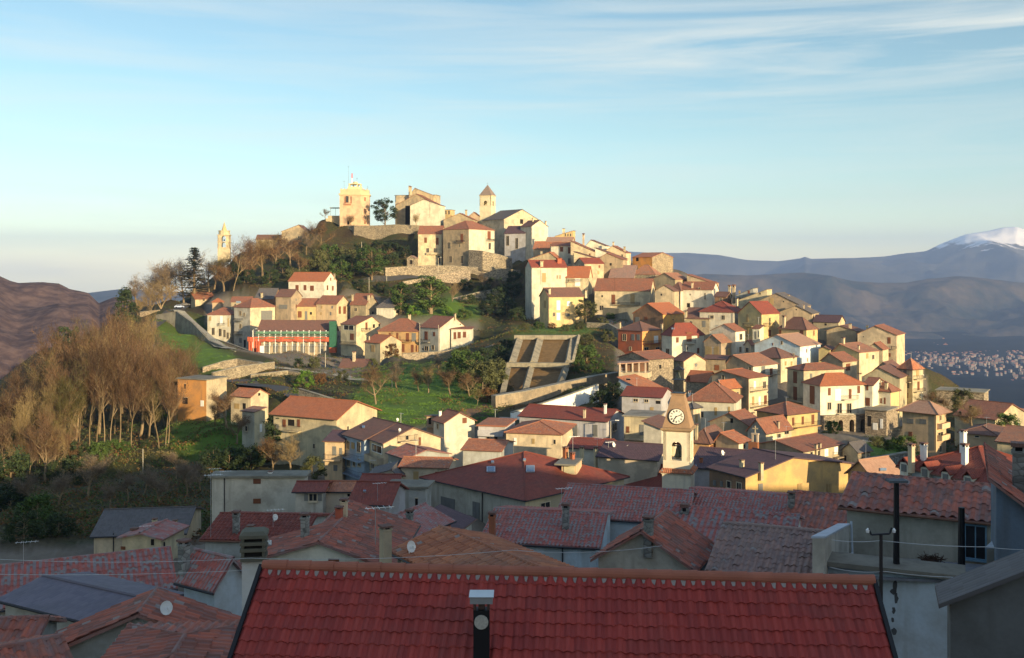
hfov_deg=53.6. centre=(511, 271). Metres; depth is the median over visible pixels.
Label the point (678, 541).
house
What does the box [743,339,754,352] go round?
house
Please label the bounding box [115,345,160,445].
bare tree
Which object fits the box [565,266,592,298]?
house
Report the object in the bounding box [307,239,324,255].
bare tree
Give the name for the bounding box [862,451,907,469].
retaining wall
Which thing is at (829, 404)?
window
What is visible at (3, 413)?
bare tree
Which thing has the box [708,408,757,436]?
house
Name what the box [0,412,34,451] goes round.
bare tree
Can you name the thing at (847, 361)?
house
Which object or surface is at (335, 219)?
annex
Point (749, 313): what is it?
house
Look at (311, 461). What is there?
bush
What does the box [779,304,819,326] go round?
house
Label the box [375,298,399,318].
shed
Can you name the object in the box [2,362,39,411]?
bare tree
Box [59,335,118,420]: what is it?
bare tree
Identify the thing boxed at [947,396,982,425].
bare tree
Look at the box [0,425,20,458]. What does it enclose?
bush
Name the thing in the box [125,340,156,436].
bare tree
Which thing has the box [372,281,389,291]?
bush
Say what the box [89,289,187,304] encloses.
hills
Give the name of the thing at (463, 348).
bush
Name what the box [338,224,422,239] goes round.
retaining wall
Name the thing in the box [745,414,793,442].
house
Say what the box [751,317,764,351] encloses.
house
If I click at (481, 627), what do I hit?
flue
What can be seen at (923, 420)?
house
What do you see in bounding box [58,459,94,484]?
bush
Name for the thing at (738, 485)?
window
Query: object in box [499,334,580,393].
retaining frame
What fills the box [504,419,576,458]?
house
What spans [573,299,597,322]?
leafy tree
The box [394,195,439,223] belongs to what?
house
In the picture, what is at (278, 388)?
road
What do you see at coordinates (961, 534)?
stove pipe
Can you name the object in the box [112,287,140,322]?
conifer
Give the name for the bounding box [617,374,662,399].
house
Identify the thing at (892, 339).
house
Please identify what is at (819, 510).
house
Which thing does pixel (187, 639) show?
house
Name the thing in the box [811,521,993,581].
roof terrace
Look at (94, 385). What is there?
bare tree
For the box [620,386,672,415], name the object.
house
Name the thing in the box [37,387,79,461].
bare tree
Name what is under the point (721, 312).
house
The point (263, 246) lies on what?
bare tree
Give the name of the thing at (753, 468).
house
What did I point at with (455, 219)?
house
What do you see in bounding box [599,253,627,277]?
house
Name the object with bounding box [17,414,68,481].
bare tree
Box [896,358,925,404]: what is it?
house
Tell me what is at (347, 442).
window
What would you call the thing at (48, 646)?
house
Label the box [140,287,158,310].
bare tree
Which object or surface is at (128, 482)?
bare tree
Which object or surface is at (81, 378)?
bare tree
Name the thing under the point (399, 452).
house
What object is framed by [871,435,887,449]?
bush
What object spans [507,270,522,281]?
bush
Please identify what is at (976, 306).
hills
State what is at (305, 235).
bare tree
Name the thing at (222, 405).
bare tree
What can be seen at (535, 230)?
house
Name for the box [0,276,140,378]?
hills
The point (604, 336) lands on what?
bush
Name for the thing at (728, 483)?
window
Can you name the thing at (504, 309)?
bush
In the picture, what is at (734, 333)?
house
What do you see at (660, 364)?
house
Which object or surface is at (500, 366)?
bush
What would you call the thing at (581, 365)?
bush
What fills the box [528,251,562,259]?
house
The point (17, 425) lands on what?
bare tree
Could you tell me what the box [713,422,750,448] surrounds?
house
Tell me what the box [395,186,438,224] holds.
house
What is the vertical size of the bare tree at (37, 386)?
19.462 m
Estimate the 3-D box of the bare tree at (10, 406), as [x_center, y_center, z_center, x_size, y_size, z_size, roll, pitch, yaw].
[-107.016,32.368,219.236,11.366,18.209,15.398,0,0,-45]
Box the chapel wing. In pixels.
[504,226,525,262]
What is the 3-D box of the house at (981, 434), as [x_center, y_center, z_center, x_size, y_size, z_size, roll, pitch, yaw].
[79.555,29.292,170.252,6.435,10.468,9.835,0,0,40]
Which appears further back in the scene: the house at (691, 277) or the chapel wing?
the chapel wing
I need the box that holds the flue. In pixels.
[469,590,493,657]
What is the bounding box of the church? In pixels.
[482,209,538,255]
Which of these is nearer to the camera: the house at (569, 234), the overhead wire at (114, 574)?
the overhead wire at (114, 574)
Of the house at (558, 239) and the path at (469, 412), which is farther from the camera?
the house at (558, 239)
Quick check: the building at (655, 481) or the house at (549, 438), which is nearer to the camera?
the building at (655, 481)
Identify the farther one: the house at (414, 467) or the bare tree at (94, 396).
the bare tree at (94, 396)
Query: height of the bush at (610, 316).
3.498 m
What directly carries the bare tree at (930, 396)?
on the ground at (58, 546)
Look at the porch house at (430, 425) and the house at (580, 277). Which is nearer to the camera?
the porch house at (430, 425)
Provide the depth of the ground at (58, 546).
286.93 m
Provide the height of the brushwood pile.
0.764 m
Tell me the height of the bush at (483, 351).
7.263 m
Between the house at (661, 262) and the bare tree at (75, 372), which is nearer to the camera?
the bare tree at (75, 372)
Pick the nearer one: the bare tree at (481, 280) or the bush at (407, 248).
the bare tree at (481, 280)
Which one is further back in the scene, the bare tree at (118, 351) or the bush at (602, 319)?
the bush at (602, 319)
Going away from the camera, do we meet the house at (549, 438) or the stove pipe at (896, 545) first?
the stove pipe at (896, 545)
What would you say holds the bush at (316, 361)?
on the ground at (58, 546)
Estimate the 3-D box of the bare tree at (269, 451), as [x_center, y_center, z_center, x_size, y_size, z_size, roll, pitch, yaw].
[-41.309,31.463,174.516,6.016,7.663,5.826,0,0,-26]
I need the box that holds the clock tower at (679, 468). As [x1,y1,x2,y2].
[659,362,697,488]
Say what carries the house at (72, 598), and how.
on the ground at (58, 546)
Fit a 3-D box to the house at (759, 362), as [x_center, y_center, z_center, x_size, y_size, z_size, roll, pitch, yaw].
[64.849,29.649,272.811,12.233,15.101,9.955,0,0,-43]
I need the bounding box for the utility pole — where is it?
[866,527,895,599]
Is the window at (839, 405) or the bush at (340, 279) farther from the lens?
the bush at (340, 279)
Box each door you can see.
[487,231,490,239]
[824,448,827,456]
[835,389,840,400]
[873,423,877,429]
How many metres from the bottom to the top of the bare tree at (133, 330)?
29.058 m
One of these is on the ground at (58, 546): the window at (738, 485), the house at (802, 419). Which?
the house at (802, 419)
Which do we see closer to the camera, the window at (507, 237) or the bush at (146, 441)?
the bush at (146, 441)
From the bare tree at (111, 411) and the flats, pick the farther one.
the bare tree at (111, 411)
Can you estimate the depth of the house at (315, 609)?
25.09 m
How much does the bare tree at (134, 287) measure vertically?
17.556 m
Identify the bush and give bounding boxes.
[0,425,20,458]
[0,444,43,486]
[0,477,36,510]
[2,510,50,543]
[14,490,61,525]
[40,512,79,537]
[45,456,75,480]
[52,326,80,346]
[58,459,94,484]
[62,440,91,462]
[79,440,108,460]
[105,438,122,453]
[120,441,131,451]
[139,439,150,447]
[197,446,228,469]
[209,447,244,472]
[224,261,244,277]
[232,442,270,469]
[235,269,257,283]
[247,444,276,466]
[259,269,281,283]
[269,257,291,273]
[284,266,300,279]
[292,370,314,387]
[293,358,305,367]
[297,455,327,478]
[300,256,318,271]
[306,249,333,271]
[308,355,320,367]
[313,372,326,383]
[314,244,342,263]
[316,262,335,271]
[327,260,352,278]
[330,245,356,267]
[334,369,349,381]
[336,253,369,276]
[336,277,347,281]
[351,279,366,289]
[353,242,368,255]
[360,285,373,292]
[366,249,383,262]
[367,358,379,367]
[369,238,387,250]
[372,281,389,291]
[381,252,402,265]
[382,286,391,296]
[382,343,399,357]
[386,241,401,254]
[397,245,412,257]
[406,305,420,314]
[441,306,452,314]
[445,349,468,372]
[447,349,483,384]
[455,346,470,357]
[456,306,473,318]
[458,279,475,290]
[458,358,500,393]
[460,292,478,303]
[471,285,487,297]
[475,347,497,362]
[476,299,498,315]
[479,387,496,402]
[481,356,508,386]
[485,277,501,289]
[486,286,515,305]
[488,343,509,361]
[493,298,517,315]
[497,338,512,350]
[498,279,522,297]
[506,305,525,321]
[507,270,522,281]
[519,323,529,330]
[532,321,544,328]
[547,322,556,328]
[559,324,569,330]
[568,360,587,373]
[572,321,585,329]
[574,344,600,363]
[579,332,598,345]
[587,360,610,372]
[588,389,616,407]
[595,317,608,322]
[601,330,616,341]
[603,381,623,399]
[606,312,614,319]
[821,419,842,433]
[868,436,880,446]
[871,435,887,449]
[883,437,902,451]
[893,435,919,453]
[951,388,974,407]
[994,412,1021,425]
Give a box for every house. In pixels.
[0,540,177,615]
[0,572,183,629]
[0,614,66,641]
[0,633,72,657]
[53,586,240,657]
[89,506,204,553]
[100,619,239,657]
[116,518,189,559]
[173,538,241,615]
[191,292,213,307]
[199,472,330,560]
[206,307,233,343]
[227,560,897,657]
[230,296,252,310]
[230,387,269,424]
[233,298,275,348]
[238,512,404,565]
[240,406,266,451]
[255,288,278,317]
[256,235,281,247]
[268,395,381,474]
[275,289,302,319]
[281,225,308,246]
[288,272,336,297]
[291,480,332,512]
[297,298,319,319]
[315,294,352,325]
[322,429,346,479]
[322,497,420,540]
[326,480,356,517]
[339,173,370,226]
[340,316,380,355]
[349,293,378,317]
[349,480,408,513]
[359,460,405,480]
[364,334,402,364]
[364,413,442,470]
[365,506,577,567]
[369,460,404,474]
[377,314,420,352]
[385,443,451,462]
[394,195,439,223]
[394,502,456,536]
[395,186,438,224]
[397,440,457,479]
[409,188,433,200]
[410,199,445,225]
[417,226,443,265]
[420,313,464,351]
[424,414,437,433]
[431,408,476,466]
[442,221,494,265]
[444,210,477,227]
[445,209,455,218]
[460,438,515,465]
[469,212,479,223]
[476,409,516,438]
[483,487,614,567]
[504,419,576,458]
[517,403,623,440]
[520,218,547,259]
[524,258,567,319]
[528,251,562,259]
[533,241,551,256]
[539,287,586,327]
[545,237,574,241]
[550,242,570,266]
[555,228,574,237]
[558,483,696,541]
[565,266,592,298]
[567,436,616,466]
[570,233,594,265]
[573,251,596,265]
[574,258,604,286]
[586,240,610,249]
[590,508,714,570]
[594,247,627,259]
[594,278,655,314]
[595,440,662,483]
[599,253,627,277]
[606,242,630,264]
[608,265,637,277]
[617,321,662,353]
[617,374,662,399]
[618,349,674,390]
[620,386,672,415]
[622,409,665,441]
[632,302,684,337]
[633,252,673,273]
[635,264,660,277]
[641,414,676,451]
[653,272,686,289]
[654,284,678,307]
[658,502,805,542]
[660,322,704,357]
[673,282,682,310]
[674,345,706,391]
[682,281,719,315]
[684,307,709,338]
[684,364,713,397]
[686,274,718,286]
[687,379,742,429]
[688,393,702,435]
[689,486,787,511]
[694,418,722,455]
[694,446,748,486]
[698,301,740,336]
[703,333,731,356]
[704,354,730,372]
[705,437,853,492]
[705,521,824,572]
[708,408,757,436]
[710,323,745,355]
[710,368,768,415]
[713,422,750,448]
[714,284,735,304]
[716,378,741,393]
[725,352,779,399]
[735,288,757,307]
[735,298,780,341]
[739,289,771,308]
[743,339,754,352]
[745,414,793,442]
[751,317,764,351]
[751,401,821,436]
[754,332,820,364]
[758,292,811,310]
[759,347,798,382]
[759,426,845,459]
[777,315,818,341]
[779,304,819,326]
[785,362,845,404]
[785,489,846,528]
[801,372,866,429]
[812,314,845,340]
[819,345,834,361]
[820,351,858,378]
[825,323,863,346]
[827,551,965,657]
[832,337,879,376]
[837,471,990,564]
[840,440,872,465]
[844,440,899,480]
[857,324,905,364]
[863,363,908,419]
[863,405,899,435]
[864,377,883,407]
[870,341,889,364]
[874,359,898,369]
[878,380,901,426]
[895,429,1011,482]
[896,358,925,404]
[896,392,952,455]
[935,549,1023,657]
[952,399,1023,445]
[957,417,1004,449]
[983,441,1023,560]
[994,424,1023,454]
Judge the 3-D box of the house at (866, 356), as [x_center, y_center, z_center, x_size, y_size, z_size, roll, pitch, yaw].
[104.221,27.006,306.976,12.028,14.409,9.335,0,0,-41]
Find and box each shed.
[339,351,376,368]
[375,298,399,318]
[434,504,476,529]
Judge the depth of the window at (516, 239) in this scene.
534.17 m
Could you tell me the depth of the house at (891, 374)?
264.73 m
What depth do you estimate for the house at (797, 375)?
258.94 m
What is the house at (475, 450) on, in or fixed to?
on the ground at (58, 546)
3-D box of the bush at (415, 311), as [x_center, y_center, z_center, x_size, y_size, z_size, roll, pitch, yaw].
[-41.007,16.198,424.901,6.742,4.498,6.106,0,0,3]
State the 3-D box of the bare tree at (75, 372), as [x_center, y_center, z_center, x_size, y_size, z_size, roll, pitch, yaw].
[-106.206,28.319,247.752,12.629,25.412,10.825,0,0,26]
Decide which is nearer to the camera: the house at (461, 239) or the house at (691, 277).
the house at (691, 277)
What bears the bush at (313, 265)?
on the ground at (58, 546)
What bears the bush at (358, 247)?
on the ground at (58, 546)
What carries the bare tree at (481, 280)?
on the ground at (58, 546)
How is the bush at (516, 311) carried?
on the ground at (58, 546)
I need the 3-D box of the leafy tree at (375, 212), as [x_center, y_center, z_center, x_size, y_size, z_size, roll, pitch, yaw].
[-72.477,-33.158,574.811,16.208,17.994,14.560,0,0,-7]
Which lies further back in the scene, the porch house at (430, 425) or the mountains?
the mountains
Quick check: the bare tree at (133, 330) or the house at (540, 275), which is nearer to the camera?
the bare tree at (133, 330)
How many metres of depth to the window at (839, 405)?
231.21 m
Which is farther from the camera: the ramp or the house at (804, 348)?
the ramp
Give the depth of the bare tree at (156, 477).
162.61 m
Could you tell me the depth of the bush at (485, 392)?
248.70 m
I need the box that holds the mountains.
[630,227,1023,282]
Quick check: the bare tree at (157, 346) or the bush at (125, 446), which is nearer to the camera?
the bush at (125, 446)
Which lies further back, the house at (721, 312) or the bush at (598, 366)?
the house at (721, 312)
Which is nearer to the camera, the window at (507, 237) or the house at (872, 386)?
the house at (872, 386)
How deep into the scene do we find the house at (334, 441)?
166.31 m
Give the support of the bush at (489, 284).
on the ground at (58, 546)
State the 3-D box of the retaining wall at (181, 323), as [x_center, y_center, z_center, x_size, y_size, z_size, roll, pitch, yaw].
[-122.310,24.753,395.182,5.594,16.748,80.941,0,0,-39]
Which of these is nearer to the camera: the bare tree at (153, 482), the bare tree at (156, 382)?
the bare tree at (153, 482)
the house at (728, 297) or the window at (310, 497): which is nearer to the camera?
the window at (310, 497)
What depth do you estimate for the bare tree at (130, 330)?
292.73 m
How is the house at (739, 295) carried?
on the ground at (58, 546)
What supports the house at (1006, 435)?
on the ground at (58, 546)
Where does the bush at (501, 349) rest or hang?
on the ground at (58, 546)
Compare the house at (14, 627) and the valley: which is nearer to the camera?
the house at (14, 627)
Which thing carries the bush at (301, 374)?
on the ground at (58, 546)
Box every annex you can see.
[326,207,339,224]
[390,479,434,508]
[450,326,473,348]
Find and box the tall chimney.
[239,527,268,611]
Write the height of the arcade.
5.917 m
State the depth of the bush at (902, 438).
196.61 m
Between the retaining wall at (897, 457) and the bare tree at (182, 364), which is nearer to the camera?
the retaining wall at (897, 457)
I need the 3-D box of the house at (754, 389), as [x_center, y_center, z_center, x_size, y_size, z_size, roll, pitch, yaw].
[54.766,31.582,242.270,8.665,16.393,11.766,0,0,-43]
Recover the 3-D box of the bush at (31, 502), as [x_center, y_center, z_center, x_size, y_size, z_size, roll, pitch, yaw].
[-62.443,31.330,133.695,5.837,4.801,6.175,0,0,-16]
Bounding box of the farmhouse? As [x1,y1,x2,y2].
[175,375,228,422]
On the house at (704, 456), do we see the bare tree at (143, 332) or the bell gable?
the bell gable
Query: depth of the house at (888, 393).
234.36 m
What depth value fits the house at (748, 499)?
90.01 m
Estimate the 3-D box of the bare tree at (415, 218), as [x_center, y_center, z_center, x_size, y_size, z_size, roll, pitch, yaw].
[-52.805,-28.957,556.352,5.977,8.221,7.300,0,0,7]
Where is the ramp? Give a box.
[174,310,235,348]
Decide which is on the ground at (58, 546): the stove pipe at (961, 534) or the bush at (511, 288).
the bush at (511, 288)
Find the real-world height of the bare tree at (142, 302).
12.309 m
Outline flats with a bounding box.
[340,417,398,479]
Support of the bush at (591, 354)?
on the ground at (58, 546)
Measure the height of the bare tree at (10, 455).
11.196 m
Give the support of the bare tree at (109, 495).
on the ground at (58, 546)
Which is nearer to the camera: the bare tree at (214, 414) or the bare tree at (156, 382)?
the bare tree at (214, 414)
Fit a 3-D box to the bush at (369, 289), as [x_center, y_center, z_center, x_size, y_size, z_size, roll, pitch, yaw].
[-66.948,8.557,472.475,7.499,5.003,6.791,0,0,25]
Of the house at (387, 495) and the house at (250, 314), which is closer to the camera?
the house at (387, 495)
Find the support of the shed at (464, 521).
on the ground at (58, 546)
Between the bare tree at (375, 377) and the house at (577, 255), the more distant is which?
the house at (577, 255)
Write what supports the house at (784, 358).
on the ground at (58, 546)
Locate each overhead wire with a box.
[0,546,657,561]
[2,570,240,574]
[830,567,942,576]
[834,540,1022,549]
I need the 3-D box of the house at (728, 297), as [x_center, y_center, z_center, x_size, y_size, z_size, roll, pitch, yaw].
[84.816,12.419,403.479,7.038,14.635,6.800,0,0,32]
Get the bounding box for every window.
[304,493,321,502]
[344,325,353,329]
[346,440,349,449]
[356,441,360,453]
[372,443,381,454]
[506,236,508,245]
[515,238,517,248]
[540,501,550,506]
[557,300,559,309]
[612,422,617,431]
[726,480,730,488]
[736,482,741,488]
[827,402,831,409]
[837,403,842,413]
[847,403,851,412]
[965,523,986,562]
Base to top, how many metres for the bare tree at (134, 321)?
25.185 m
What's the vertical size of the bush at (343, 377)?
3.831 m
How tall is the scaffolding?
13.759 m
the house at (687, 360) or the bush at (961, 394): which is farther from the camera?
the house at (687, 360)
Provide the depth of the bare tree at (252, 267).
495.51 m
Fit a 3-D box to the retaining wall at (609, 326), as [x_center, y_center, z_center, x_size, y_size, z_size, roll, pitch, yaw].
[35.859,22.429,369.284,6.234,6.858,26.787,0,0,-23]
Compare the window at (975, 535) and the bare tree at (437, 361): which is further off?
the bare tree at (437, 361)
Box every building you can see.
[257,320,338,356]
[419,436,629,523]
[579,438,662,487]
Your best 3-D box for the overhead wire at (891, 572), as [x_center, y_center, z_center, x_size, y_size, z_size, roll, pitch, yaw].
[12.904,9.787,33.000,5.109,0.351,0.022,0,0,0]
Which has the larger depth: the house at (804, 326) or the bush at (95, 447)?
the house at (804, 326)
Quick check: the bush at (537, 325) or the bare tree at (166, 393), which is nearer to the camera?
the bare tree at (166, 393)
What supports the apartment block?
on the ground at (58, 546)
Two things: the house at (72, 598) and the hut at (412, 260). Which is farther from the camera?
the hut at (412, 260)
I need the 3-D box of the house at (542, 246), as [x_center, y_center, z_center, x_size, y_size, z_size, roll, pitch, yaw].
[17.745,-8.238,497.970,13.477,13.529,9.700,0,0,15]
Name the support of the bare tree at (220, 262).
on the ground at (58, 546)
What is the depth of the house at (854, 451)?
173.32 m
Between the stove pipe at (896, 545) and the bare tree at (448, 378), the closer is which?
the stove pipe at (896, 545)
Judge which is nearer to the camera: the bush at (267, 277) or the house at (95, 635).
the house at (95, 635)
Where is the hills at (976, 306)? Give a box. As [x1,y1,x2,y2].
[697,273,1023,338]
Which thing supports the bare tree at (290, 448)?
on the ground at (58, 546)
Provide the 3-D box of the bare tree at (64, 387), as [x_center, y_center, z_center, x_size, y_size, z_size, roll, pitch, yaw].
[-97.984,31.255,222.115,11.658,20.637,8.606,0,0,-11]
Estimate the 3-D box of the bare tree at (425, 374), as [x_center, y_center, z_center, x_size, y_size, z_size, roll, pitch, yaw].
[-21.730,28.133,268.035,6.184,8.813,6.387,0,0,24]
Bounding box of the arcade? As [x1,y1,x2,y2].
[821,413,864,431]
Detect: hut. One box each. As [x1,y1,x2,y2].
[212,298,223,311]
[407,255,418,265]
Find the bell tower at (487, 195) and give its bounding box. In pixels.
[479,185,495,224]
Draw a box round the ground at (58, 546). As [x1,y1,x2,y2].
[0,220,959,591]
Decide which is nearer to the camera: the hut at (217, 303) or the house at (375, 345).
the house at (375, 345)
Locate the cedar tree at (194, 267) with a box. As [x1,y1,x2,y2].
[170,247,217,297]
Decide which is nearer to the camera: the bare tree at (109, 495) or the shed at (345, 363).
the bare tree at (109, 495)
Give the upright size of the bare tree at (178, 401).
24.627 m
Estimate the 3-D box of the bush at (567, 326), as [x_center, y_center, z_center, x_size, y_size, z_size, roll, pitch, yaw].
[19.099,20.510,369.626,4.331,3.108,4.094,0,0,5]
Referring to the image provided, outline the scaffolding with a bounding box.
[247,321,336,355]
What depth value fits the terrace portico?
259.20 m
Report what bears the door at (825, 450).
in the house at (816, 443)
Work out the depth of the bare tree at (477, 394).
244.56 m
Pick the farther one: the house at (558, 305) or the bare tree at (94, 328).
the house at (558, 305)
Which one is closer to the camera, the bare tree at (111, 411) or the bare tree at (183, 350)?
the bare tree at (111, 411)
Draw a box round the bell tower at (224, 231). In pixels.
[217,223,231,260]
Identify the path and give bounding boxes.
[261,362,370,380]
[414,404,495,419]
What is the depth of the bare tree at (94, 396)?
223.06 m
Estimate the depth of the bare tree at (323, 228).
543.13 m
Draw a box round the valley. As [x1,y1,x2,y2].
[905,331,1023,407]
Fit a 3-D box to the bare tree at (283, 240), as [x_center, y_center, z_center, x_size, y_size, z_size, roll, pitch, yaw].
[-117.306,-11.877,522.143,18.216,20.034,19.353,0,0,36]
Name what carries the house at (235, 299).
on the ground at (58, 546)
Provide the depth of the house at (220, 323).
425.67 m
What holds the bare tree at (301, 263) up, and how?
on the ground at (58, 546)
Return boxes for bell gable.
[748,426,758,448]
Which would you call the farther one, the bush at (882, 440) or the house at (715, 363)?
the house at (715, 363)
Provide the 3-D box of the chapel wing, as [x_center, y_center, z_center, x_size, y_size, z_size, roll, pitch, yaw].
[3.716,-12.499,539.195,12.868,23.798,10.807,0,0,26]
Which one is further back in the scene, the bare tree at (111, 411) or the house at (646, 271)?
the house at (646, 271)
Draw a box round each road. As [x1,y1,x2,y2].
[148,306,297,396]
[351,275,470,282]
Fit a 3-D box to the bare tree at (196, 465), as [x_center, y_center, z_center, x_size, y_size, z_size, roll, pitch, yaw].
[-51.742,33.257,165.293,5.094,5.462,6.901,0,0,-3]
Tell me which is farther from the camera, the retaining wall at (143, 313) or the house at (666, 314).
the retaining wall at (143, 313)
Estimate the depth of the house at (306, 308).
431.96 m
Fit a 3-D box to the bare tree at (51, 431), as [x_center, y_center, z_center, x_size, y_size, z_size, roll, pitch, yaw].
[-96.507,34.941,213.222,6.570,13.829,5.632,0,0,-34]
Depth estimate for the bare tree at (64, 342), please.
273.13 m
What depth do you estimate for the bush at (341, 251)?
511.24 m
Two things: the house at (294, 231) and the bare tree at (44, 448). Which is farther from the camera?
the house at (294, 231)
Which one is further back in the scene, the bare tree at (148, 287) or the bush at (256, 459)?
the bare tree at (148, 287)
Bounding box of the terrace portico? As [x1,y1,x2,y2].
[618,360,651,377]
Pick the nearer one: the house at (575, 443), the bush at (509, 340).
the house at (575, 443)
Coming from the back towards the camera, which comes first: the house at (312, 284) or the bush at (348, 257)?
the bush at (348, 257)
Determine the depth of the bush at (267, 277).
484.33 m
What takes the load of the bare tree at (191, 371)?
on the ground at (58, 546)
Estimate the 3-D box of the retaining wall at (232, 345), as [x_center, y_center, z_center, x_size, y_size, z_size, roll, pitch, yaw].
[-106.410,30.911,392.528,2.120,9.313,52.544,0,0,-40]
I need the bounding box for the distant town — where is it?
[905,338,1023,379]
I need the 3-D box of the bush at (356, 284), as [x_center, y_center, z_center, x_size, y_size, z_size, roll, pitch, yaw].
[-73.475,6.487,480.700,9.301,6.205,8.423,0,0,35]
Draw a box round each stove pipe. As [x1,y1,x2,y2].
[885,478,907,564]
[958,507,964,564]
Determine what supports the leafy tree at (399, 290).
on the ground at (58, 546)
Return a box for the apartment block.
[208,468,311,521]
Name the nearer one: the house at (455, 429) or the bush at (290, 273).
the house at (455, 429)
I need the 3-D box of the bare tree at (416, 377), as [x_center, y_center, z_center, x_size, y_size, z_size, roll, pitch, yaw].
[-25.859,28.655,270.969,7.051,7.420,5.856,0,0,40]
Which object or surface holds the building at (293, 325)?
on the ground at (58, 546)
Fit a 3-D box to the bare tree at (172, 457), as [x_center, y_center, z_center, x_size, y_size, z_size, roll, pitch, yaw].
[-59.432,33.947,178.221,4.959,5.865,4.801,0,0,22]
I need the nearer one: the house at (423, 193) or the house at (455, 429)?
the house at (455, 429)
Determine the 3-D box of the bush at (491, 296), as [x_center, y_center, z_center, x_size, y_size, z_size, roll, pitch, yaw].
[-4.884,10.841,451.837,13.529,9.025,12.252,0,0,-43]
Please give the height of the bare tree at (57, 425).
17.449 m
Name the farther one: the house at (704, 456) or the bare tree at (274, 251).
the bare tree at (274, 251)
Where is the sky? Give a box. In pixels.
[0,0,1023,292]
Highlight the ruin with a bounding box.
[935,386,989,409]
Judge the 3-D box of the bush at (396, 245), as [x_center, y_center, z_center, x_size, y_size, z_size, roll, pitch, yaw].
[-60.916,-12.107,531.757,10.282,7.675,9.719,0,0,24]
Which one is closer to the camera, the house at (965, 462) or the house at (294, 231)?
the house at (965, 462)
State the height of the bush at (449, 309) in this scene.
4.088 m
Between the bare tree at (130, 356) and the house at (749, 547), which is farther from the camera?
the bare tree at (130, 356)
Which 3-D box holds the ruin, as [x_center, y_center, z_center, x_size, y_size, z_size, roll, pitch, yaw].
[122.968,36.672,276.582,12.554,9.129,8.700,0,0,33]
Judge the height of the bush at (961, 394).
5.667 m
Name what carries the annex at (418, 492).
on the ground at (58, 546)
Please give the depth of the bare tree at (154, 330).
286.46 m
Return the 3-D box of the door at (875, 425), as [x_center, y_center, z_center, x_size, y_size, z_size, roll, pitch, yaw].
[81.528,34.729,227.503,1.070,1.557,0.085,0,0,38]
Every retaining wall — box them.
[140,310,159,316]
[156,311,235,351]
[202,358,260,372]
[211,362,274,378]
[215,338,249,350]
[250,370,298,377]
[298,388,334,398]
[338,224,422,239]
[385,265,519,280]
[402,339,489,359]
[403,269,469,283]
[453,289,502,299]
[468,250,511,271]
[491,372,618,407]
[510,384,598,418]
[587,322,618,340]
[602,306,640,319]
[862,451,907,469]
[892,426,901,438]
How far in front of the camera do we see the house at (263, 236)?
601.04 m
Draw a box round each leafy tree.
[262,416,281,451]
[353,245,390,279]
[357,252,376,266]
[371,197,397,224]
[389,282,414,313]
[412,275,450,313]
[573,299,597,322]
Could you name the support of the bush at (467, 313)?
on the ground at (58, 546)
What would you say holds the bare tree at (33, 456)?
on the ground at (58, 546)
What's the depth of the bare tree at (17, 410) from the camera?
213.19 m
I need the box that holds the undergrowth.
[0,225,957,541]
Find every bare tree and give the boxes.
[0,382,16,451]
[0,383,9,405]
[0,384,48,452]
[0,389,38,449]
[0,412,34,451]
[0,415,17,466]
[1,437,24,478]
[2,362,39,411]
[4,472,48,507]
[8,405,33,471]
[14,406,46,462]
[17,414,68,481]
[19,359,54,404]
[22,377,61,462]
[22,420,45,472]
[25,324,69,394]
[28,387,43,452]
[30,368,46,411]
[34,355,75,415]
[34,358,95,452]
[34,396,53,469]
[36,369,72,421]
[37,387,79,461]
[38,348,74,379]
[38,412,66,460]
[39,392,82,460]
[40,424,69,470]
[41,357,80,448]
[43,469,77,504]
[44,313,89,383]
[45,373,86,454]
[53,338,90,431]
[53,368,95,441]
[55,349,100,443]
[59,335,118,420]
[62,420,84,456]
[68,334,115,433]
[69,313,98,341]
[70,313,135,442]
[70,353,95,435]
[73,450,117,498]
[78,332,117,445]
[80,314,121,407]
[80,326,131,441]
[88,319,99,336]
[91,326,139,441]
[97,480,117,507]
[99,304,137,404]
[101,341,145,439]
[102,305,146,356]
[102,319,132,413]
[103,320,145,420]
[104,466,138,499]
[105,344,127,433]
[114,314,144,349]
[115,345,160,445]
[119,307,151,339]
[121,314,157,346]
[122,320,142,399]
[122,325,142,420]
[123,336,172,447]
[124,325,166,430]
[125,274,145,302]
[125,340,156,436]
[127,332,153,420]
[128,293,146,314]
[135,466,174,503]
[136,270,161,298]
[136,316,174,379]
[136,462,158,492]
[137,336,177,433]
[138,376,168,438]
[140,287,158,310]
[140,305,161,357]
[141,333,173,362]
[143,280,181,308]
[144,256,190,301]
[147,260,179,299]
[147,347,180,442]
[152,333,190,425]
[152,348,189,446]
[154,345,202,422]
[156,451,189,478]
[163,260,202,302]
[167,334,205,375]
[168,358,180,397]
[171,462,198,494]
[176,345,193,365]
[182,460,210,489]
[188,250,215,291]
[204,259,235,290]
[205,387,239,427]
[207,251,237,288]
[209,401,221,423]
[224,412,251,443]
[225,233,260,290]
[233,252,256,282]
[235,237,272,281]
[252,230,285,275]
[256,436,284,469]
[265,237,291,268]
[269,232,305,264]
[270,430,303,469]
[280,251,311,270]
[299,219,324,254]
[305,220,336,249]
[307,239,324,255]
[346,214,353,224]
[359,364,391,403]
[386,358,405,388]
[408,366,425,391]
[410,212,420,224]
[418,364,436,392]
[432,353,444,372]
[436,365,458,395]
[447,278,462,300]
[458,371,481,395]
[472,389,484,404]
[476,271,487,284]
[489,277,503,288]
[923,390,944,402]
[934,397,951,406]
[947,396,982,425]
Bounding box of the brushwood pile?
[919,552,946,562]
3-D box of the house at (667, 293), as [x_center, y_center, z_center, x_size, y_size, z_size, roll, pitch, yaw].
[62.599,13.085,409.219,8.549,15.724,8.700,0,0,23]

